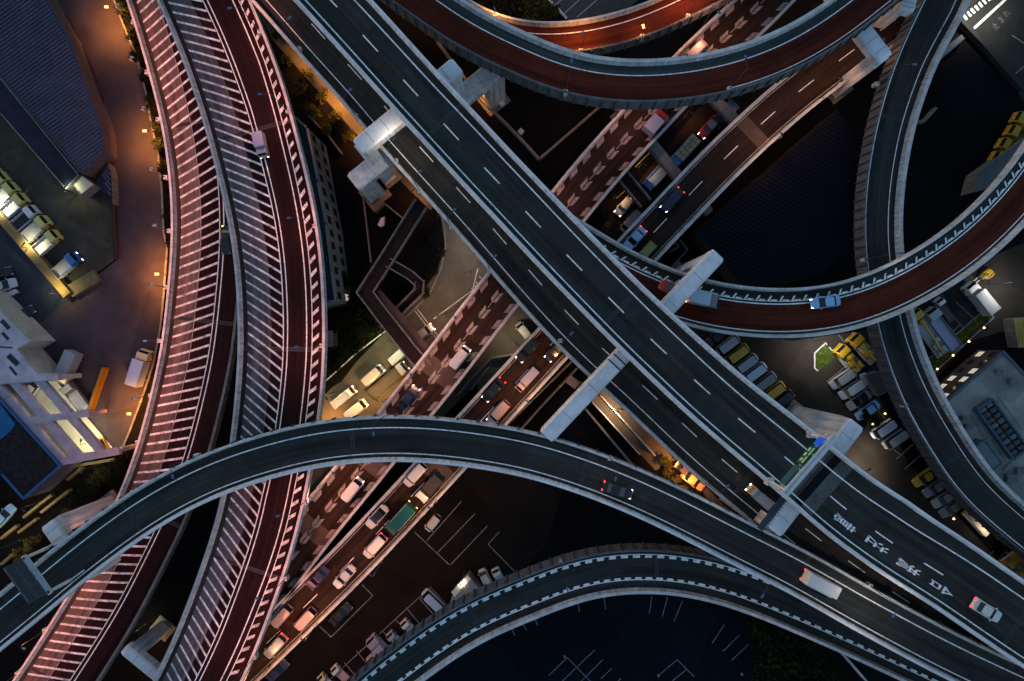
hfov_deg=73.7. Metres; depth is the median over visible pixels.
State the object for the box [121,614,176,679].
bridge pier
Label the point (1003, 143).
tipper truck
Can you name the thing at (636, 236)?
car
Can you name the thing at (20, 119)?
annex
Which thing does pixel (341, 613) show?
car
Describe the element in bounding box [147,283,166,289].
street lamp
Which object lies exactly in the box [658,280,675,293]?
car
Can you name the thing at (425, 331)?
car
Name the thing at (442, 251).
shrub
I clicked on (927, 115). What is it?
wall
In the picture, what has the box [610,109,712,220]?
bridge pier
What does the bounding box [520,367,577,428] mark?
wall
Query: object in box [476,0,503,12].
tree
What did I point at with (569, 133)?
wall
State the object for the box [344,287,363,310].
tree
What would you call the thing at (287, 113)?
street lamp
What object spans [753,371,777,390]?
van
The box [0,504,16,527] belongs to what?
car
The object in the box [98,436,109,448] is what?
kei van
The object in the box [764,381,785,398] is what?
van
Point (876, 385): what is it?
container
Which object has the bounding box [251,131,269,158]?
box truck
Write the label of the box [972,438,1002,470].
roof hut
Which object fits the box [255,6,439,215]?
orange street
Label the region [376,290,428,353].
walkway roof
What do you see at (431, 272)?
shrub
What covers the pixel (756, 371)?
van
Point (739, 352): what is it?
van
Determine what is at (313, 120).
wall
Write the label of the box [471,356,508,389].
kerb
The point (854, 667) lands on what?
wall
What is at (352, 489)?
van
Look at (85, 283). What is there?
box truck
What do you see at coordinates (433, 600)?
van
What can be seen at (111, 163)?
kerb
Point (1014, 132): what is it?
tipper truck
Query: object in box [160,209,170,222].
shrub
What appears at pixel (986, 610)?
car
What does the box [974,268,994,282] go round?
forklift
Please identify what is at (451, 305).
street markings
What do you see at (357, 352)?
kerb
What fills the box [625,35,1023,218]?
street markings
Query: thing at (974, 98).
ground
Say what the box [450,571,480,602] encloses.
office hut
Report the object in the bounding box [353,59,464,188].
bridge pier
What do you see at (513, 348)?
street
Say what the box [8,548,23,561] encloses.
bush
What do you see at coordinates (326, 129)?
shrub
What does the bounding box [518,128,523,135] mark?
cabinet
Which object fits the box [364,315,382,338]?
tree
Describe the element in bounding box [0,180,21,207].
tipper truck
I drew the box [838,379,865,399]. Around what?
minivan
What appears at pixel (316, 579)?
car
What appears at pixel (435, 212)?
shrub
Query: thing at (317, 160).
office building
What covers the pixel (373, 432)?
street lamp
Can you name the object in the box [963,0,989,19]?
crosswalk
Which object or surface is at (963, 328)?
kerb
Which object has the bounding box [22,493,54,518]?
wall
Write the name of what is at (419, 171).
street lamp
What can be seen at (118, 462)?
bush
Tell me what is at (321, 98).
shrub
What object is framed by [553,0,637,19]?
lot
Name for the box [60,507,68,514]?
bush
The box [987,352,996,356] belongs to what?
window
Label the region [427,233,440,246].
shrub
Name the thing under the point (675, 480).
bush
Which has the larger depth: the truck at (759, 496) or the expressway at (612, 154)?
the expressway at (612, 154)
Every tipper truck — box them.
[0,171,12,187]
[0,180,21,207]
[0,191,31,219]
[8,204,41,231]
[20,214,53,242]
[30,228,63,256]
[50,251,83,279]
[59,381,90,410]
[986,149,1002,161]
[993,136,1013,150]
[1002,123,1023,141]
[1008,110,1023,129]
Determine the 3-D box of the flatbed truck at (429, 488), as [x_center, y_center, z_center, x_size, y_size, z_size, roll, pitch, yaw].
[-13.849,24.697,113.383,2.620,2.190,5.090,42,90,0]
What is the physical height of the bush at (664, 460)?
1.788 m
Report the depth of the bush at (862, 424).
118.90 m
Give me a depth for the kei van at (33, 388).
118.29 m
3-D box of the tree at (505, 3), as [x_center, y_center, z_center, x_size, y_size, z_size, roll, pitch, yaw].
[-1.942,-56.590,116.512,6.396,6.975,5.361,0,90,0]
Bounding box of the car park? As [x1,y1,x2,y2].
[0,225,67,323]
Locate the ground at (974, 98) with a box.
[0,0,1023,680]
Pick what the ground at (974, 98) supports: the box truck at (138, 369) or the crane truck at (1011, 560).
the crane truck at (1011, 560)
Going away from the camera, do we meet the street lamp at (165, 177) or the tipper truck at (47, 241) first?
the street lamp at (165, 177)
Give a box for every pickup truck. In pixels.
[317,672,334,680]
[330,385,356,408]
[330,663,349,680]
[385,629,398,641]
[400,617,412,630]
[490,566,503,579]
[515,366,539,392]
[637,240,656,256]
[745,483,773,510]
[932,297,956,323]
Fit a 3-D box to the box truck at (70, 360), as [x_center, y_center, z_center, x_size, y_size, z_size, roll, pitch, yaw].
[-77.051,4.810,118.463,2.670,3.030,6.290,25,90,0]
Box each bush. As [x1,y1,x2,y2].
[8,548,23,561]
[19,537,34,553]
[29,533,42,545]
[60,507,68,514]
[77,485,96,502]
[84,474,101,493]
[93,462,113,484]
[105,459,119,474]
[110,454,125,468]
[121,450,128,457]
[540,0,560,19]
[658,456,670,466]
[662,463,673,478]
[668,474,680,484]
[858,420,867,429]
[859,413,870,423]
[870,412,879,425]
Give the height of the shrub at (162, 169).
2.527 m
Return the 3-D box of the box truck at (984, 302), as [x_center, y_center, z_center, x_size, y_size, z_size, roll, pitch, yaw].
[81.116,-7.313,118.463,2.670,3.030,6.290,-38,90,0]
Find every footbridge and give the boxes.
[356,199,430,373]
[386,258,424,313]
[618,171,650,207]
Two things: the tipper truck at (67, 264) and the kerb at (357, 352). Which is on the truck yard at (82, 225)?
the tipper truck at (67, 264)
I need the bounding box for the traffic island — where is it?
[815,344,835,369]
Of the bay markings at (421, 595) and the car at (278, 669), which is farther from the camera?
the bay markings at (421, 595)
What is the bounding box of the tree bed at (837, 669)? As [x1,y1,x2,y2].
[751,617,851,680]
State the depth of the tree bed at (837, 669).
119.99 m
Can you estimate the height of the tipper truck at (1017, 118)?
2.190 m
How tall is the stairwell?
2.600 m
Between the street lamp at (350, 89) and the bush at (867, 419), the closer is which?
the street lamp at (350, 89)
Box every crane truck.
[831,343,864,373]
[845,332,875,364]
[914,307,948,357]
[998,551,1023,569]
[1011,559,1023,577]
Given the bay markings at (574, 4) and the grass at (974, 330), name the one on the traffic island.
the grass at (974, 330)
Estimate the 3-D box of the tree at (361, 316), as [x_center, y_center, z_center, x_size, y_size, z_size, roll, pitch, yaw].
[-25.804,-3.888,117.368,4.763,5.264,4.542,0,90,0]
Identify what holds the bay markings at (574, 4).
on the lot at (599, 7)
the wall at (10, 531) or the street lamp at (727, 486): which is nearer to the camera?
the street lamp at (727, 486)
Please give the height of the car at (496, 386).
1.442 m
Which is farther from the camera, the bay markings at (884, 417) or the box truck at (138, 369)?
the bay markings at (884, 417)
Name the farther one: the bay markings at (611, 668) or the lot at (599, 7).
the lot at (599, 7)
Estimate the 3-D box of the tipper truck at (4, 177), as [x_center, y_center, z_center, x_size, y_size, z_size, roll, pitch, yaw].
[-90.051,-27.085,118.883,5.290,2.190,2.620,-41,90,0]
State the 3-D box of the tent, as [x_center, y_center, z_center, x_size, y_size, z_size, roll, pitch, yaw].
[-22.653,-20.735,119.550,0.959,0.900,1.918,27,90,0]
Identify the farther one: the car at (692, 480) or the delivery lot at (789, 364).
the delivery lot at (789, 364)
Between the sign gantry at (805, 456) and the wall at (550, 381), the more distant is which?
the wall at (550, 381)
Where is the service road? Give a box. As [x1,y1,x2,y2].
[40,0,165,447]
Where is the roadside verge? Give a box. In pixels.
[115,0,170,456]
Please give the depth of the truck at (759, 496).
104.63 m
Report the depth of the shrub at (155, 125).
118.10 m
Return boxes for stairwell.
[566,375,578,388]
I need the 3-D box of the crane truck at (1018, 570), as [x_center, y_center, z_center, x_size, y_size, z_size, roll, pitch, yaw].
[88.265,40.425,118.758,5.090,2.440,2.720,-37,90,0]
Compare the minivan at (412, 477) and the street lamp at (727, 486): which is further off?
the minivan at (412, 477)
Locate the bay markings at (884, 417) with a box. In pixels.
[710,302,1006,560]
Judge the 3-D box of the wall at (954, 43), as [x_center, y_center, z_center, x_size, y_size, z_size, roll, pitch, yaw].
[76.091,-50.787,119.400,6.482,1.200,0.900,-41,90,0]
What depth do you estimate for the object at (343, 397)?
119.13 m
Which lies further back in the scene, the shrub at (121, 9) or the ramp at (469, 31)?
the shrub at (121, 9)
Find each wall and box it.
[0,210,71,297]
[0,524,20,539]
[0,554,13,564]
[17,517,39,533]
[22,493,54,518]
[40,488,72,513]
[66,466,84,480]
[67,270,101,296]
[76,457,127,466]
[308,115,343,154]
[363,197,371,262]
[379,199,402,217]
[436,41,539,160]
[457,353,512,395]
[507,360,571,425]
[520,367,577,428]
[539,107,598,160]
[585,408,637,466]
[591,401,640,454]
[600,395,654,455]
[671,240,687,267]
[840,653,866,680]
[917,106,937,124]
[941,34,964,58]
[958,18,1023,91]
[961,510,989,536]
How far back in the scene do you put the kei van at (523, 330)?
118.23 m
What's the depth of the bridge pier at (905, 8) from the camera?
106.91 m
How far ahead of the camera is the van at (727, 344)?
118.03 m
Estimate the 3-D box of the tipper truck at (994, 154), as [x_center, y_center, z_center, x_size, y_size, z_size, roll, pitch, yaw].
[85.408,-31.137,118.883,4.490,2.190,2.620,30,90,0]
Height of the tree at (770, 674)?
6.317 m
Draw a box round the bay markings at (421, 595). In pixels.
[319,501,514,678]
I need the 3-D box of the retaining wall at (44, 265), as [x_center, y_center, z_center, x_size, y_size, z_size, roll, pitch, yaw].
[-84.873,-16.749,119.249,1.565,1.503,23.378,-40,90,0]
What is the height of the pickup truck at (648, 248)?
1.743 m
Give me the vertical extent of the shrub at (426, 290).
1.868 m
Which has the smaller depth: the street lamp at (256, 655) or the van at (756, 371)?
the street lamp at (256, 655)
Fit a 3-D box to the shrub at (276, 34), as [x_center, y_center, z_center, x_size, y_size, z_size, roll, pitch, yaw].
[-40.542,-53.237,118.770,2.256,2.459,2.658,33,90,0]
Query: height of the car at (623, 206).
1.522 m
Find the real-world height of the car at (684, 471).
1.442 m
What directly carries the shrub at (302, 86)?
on the ground at (974, 98)
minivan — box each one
[263,632,288,658]
[363,532,387,558]
[403,463,427,486]
[486,399,510,422]
[828,368,855,389]
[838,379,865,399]
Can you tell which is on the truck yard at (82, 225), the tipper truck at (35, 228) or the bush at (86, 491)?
the tipper truck at (35, 228)
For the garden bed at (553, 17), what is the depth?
119.99 m
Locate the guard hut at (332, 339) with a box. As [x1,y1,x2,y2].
[327,331,337,346]
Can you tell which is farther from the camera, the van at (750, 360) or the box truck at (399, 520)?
the van at (750, 360)
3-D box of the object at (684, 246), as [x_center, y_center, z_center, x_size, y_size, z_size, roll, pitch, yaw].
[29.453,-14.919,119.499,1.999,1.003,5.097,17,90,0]
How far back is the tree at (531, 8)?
115.33 m
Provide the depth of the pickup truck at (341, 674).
119.13 m
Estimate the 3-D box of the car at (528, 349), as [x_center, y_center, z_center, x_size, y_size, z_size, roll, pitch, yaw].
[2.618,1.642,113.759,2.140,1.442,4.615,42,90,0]
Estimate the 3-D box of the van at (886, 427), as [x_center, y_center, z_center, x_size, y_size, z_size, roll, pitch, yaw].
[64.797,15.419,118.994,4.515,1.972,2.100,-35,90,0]
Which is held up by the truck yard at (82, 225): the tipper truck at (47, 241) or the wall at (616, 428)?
the tipper truck at (47, 241)
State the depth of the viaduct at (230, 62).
107.50 m
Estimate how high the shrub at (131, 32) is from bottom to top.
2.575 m
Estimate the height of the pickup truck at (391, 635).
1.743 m
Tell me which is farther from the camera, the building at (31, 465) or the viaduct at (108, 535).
the building at (31, 465)
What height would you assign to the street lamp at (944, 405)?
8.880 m
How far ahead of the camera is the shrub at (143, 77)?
118.11 m
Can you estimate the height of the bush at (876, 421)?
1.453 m
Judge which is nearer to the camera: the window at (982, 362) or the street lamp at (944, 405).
the street lamp at (944, 405)
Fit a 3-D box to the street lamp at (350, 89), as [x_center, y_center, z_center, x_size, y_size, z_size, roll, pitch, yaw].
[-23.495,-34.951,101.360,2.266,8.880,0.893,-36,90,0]
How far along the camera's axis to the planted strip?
119.99 m
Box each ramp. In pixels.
[348,542,948,680]
[378,0,901,110]
[467,0,732,55]
[575,140,1023,337]
[853,0,1023,558]
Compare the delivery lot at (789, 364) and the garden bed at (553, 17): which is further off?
the delivery lot at (789, 364)
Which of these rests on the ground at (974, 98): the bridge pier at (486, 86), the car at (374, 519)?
the bridge pier at (486, 86)
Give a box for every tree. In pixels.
[327,344,347,375]
[338,325,366,355]
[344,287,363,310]
[349,304,372,330]
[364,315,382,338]
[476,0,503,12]
[485,0,518,15]
[506,0,523,18]
[517,0,546,19]
[746,618,779,651]
[748,661,778,680]
[753,648,789,679]
[760,628,801,662]
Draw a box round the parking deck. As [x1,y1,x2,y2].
[0,374,135,464]
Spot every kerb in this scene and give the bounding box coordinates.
[64,13,118,259]
[111,180,115,259]
[113,0,167,445]
[326,331,384,380]
[405,215,445,317]
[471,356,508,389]
[548,0,567,18]
[814,343,825,370]
[929,313,993,358]
[934,317,993,371]
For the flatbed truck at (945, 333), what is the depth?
119.13 m
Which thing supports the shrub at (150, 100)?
on the roadside verge
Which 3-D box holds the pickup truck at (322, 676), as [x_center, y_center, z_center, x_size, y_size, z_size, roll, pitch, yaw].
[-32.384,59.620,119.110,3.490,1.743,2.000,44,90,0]
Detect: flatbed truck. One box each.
[366,361,409,399]
[413,474,442,504]
[640,165,666,193]
[671,133,700,166]
[712,99,738,128]
[923,306,962,352]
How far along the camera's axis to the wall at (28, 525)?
119.10 m
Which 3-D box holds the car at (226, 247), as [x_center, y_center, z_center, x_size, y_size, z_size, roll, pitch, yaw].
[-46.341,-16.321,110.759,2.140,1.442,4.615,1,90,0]
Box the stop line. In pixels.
[974,0,1005,28]
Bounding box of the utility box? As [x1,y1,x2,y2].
[371,199,385,212]
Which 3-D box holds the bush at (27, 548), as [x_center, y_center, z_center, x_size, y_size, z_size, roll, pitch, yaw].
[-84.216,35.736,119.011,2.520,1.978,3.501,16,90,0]
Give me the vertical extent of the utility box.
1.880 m
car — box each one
[0,266,13,279]
[0,278,17,290]
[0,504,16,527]
[6,289,19,295]
[21,305,36,316]
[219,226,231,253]
[265,658,289,680]
[306,565,330,589]
[328,602,352,626]
[332,563,356,588]
[365,503,389,528]
[396,384,419,410]
[418,323,434,338]
[482,376,505,401]
[515,337,539,362]
[544,344,561,361]
[601,480,632,498]
[614,195,633,216]
[623,225,646,249]
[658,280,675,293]
[660,186,684,212]
[673,461,691,476]
[680,473,704,490]
[698,114,716,138]
[705,332,726,346]
[809,295,840,309]
[845,389,872,409]
[854,399,881,420]
[911,467,934,486]
[922,478,943,497]
[930,489,953,507]
[938,499,961,517]
[969,597,1001,622]
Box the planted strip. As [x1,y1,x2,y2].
[929,315,987,369]
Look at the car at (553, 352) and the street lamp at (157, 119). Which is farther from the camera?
the car at (553, 352)
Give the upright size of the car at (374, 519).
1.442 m
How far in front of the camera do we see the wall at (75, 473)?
119.10 m
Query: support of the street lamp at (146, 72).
on the viaduct at (86, 634)
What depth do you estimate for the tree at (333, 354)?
116.38 m
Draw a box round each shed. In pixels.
[73,176,100,197]
[960,136,1023,195]
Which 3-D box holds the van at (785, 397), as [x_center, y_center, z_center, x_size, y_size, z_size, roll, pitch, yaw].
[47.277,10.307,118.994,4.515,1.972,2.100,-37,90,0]
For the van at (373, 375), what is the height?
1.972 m
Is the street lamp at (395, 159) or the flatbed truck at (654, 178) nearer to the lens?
the street lamp at (395, 159)
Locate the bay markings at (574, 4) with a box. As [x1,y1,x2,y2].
[556,0,596,16]
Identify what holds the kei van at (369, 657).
on the yard lot at (517, 513)
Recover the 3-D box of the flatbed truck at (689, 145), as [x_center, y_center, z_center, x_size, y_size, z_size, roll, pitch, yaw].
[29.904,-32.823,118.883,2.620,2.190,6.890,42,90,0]
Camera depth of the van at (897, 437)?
118.16 m
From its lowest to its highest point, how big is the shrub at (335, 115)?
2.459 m
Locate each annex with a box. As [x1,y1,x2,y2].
[0,77,87,191]
[96,164,118,205]
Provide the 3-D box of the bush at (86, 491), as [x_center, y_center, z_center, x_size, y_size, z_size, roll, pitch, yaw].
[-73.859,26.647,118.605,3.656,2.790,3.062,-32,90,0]
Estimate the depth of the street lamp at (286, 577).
106.45 m
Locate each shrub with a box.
[114,0,129,17]
[124,24,136,41]
[128,46,143,62]
[137,69,150,84]
[142,93,156,112]
[148,119,160,133]
[150,137,164,152]
[156,160,167,174]
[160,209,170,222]
[163,182,169,199]
[163,237,170,248]
[271,29,282,40]
[279,53,293,67]
[290,81,308,95]
[300,68,313,78]
[307,102,322,119]
[315,87,329,104]
[319,122,333,135]
[328,108,342,122]
[341,128,355,143]
[422,285,430,300]
[426,268,438,278]
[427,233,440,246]
[430,208,439,217]
[435,247,446,256]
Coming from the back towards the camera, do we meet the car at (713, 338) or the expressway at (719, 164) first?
the car at (713, 338)
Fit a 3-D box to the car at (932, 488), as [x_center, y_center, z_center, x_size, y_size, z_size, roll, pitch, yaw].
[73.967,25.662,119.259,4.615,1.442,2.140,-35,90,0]
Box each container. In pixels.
[863,371,886,395]
[1002,317,1023,347]
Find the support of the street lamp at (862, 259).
on the ramp at (979, 490)
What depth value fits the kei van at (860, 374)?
118.25 m
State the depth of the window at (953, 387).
115.10 m
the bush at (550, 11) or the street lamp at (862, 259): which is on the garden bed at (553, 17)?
the bush at (550, 11)
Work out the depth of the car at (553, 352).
113.57 m
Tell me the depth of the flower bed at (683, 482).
119.99 m
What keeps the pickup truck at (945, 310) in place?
on the delivery lot at (789, 364)
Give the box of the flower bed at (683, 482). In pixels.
[655,459,705,497]
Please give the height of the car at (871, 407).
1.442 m
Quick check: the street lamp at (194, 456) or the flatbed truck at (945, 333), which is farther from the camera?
the flatbed truck at (945, 333)
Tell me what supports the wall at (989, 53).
on the ground at (974, 98)
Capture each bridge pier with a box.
[42,489,120,580]
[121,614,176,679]
[348,67,510,208]
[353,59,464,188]
[540,250,722,441]
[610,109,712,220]
[708,100,738,123]
[719,399,862,535]
[823,0,890,104]
[871,0,916,28]
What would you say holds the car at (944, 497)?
on the ground at (974, 98)
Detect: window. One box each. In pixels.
[949,385,958,389]
[977,360,987,364]
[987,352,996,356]
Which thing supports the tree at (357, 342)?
on the planted corner
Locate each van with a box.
[27,382,39,396]
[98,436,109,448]
[269,603,293,628]
[293,605,317,631]
[340,476,363,502]
[343,399,367,416]
[360,364,384,386]
[366,654,373,660]
[387,349,404,366]
[421,588,444,611]
[424,513,441,531]
[448,345,470,370]
[478,568,491,584]
[515,321,530,339]
[620,209,641,232]
[685,38,708,55]
[715,335,739,354]
[725,343,749,364]
[734,353,758,373]
[743,361,767,381]
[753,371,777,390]
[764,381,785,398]
[773,389,794,406]
[855,370,868,389]
[870,418,897,439]
[881,428,909,449]
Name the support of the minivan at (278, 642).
on the expressway at (719, 164)
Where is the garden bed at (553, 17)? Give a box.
[500,0,555,20]
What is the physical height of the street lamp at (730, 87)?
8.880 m
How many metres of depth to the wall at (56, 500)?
119.10 m
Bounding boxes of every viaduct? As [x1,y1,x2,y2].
[0,413,1023,680]
[12,0,237,680]
[153,0,327,680]
[250,0,994,649]
[293,0,1023,668]
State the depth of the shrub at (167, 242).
118.08 m
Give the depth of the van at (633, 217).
118.01 m
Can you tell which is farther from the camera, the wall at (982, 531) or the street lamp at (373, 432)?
the wall at (982, 531)
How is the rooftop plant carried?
on the office building at (971, 382)
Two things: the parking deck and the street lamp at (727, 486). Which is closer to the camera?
the street lamp at (727, 486)
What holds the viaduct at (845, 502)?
on the bridge pier at (371, 139)
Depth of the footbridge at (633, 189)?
116.40 m
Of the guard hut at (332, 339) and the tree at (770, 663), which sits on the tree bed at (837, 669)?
the tree at (770, 663)
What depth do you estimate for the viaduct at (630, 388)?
105.50 m
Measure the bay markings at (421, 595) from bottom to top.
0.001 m
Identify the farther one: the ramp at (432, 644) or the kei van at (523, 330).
the kei van at (523, 330)
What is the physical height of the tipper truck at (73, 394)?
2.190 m
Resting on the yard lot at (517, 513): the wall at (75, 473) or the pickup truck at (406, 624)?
the pickup truck at (406, 624)
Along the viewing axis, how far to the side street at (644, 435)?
120.00 m
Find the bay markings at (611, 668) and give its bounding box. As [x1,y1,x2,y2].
[512,597,747,680]
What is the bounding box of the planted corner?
[325,301,380,390]
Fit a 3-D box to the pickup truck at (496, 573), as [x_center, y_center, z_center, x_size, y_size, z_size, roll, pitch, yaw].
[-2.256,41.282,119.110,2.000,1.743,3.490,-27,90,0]
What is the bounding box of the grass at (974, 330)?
[815,314,989,368]
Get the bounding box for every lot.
[275,468,562,680]
[425,594,755,680]
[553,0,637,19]
[690,243,1023,560]
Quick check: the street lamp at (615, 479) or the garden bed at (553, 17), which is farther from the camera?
the garden bed at (553, 17)
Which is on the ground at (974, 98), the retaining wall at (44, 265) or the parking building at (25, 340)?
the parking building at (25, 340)
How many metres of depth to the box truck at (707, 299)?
102.99 m
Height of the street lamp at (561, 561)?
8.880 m
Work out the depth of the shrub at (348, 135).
118.25 m
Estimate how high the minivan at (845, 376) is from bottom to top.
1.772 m
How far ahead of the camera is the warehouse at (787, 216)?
114.00 m
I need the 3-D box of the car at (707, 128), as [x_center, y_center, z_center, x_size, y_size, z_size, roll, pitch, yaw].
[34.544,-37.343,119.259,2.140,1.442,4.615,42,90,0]
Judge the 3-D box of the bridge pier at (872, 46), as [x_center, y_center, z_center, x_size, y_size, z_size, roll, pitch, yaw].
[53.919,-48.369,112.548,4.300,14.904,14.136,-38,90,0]
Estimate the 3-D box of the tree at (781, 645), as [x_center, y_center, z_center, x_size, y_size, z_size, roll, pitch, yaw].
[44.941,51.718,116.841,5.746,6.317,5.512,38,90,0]
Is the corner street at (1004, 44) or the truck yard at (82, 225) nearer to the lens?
the truck yard at (82, 225)
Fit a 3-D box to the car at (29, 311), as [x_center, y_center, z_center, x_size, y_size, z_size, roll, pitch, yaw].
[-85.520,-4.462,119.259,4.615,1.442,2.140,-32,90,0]
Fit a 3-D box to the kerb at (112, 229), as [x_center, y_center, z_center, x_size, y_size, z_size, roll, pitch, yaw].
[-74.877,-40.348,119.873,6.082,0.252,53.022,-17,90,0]
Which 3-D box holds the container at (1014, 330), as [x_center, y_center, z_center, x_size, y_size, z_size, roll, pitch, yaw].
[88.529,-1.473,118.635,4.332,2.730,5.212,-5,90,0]
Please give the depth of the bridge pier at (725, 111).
116.05 m
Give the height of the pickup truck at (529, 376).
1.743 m
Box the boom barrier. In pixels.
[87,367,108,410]
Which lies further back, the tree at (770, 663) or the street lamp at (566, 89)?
the tree at (770, 663)
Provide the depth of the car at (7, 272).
119.15 m
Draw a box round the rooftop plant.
[959,369,1023,481]
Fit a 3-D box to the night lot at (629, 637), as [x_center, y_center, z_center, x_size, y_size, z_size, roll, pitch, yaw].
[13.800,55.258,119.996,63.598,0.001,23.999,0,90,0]
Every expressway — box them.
[245,16,904,680]
[268,0,795,624]
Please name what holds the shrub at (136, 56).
on the roadside verge
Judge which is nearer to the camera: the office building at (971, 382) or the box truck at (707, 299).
the box truck at (707, 299)
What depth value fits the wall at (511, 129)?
118.80 m
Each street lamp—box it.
[19,626,47,649]
[20,500,41,511]
[112,3,134,26]
[127,56,148,76]
[138,106,160,123]
[146,167,168,180]
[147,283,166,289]
[151,224,170,233]
[169,453,200,478]
[227,7,262,35]
[236,652,258,678]
[255,574,288,599]
[258,93,288,114]
[275,499,307,516]
[282,16,301,52]
[287,217,314,228]
[294,344,321,347]
[343,88,357,119]
[372,414,387,435]
[386,137,398,162]
[412,169,421,194]
[446,208,455,229]
[558,331,573,342]
[559,558,568,591]
[563,58,572,96]
[607,455,618,480]
[701,480,729,493]
[726,55,747,89]
[818,77,841,98]
[860,252,903,261]
[864,582,899,617]
[872,63,916,87]
[899,403,945,410]
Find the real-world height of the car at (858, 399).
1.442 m
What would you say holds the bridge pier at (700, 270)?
on the ground at (974, 98)
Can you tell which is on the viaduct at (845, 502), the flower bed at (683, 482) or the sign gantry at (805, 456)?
the sign gantry at (805, 456)
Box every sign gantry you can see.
[3,537,84,602]
[764,430,837,496]
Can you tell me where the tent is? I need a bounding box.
[378,217,384,227]
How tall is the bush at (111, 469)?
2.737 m
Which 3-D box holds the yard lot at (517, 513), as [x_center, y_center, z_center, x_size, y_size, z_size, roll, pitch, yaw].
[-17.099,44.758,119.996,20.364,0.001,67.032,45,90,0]
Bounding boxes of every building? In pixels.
[0,290,81,383]
[0,384,83,498]
[294,115,350,308]
[940,350,1023,558]
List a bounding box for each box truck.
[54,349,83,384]
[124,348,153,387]
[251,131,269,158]
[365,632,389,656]
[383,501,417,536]
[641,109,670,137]
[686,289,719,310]
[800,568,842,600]
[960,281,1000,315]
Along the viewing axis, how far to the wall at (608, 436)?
118.60 m
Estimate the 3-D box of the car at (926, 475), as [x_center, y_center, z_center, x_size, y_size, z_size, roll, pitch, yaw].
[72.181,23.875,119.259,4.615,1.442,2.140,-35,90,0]
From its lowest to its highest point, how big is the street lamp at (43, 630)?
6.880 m
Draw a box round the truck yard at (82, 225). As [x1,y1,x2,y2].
[0,114,113,284]
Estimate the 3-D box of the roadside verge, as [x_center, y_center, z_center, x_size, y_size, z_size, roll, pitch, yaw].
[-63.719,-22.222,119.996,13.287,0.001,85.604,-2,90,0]
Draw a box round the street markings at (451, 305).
[415,268,481,336]
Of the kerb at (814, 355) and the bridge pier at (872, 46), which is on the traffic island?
the kerb at (814, 355)
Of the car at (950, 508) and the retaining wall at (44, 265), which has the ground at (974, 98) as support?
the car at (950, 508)
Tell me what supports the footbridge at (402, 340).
on the ground at (974, 98)
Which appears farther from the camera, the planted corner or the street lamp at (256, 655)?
the planted corner
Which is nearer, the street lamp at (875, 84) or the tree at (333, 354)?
the street lamp at (875, 84)
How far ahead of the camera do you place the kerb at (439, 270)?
119.82 m
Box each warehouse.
[0,0,116,178]
[688,110,861,286]
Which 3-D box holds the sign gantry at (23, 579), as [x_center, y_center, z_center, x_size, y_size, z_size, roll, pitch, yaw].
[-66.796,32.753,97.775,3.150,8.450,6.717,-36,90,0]
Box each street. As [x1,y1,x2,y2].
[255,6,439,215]
[308,213,532,496]
[478,321,537,391]
[577,382,735,513]
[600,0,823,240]
[963,0,1023,100]

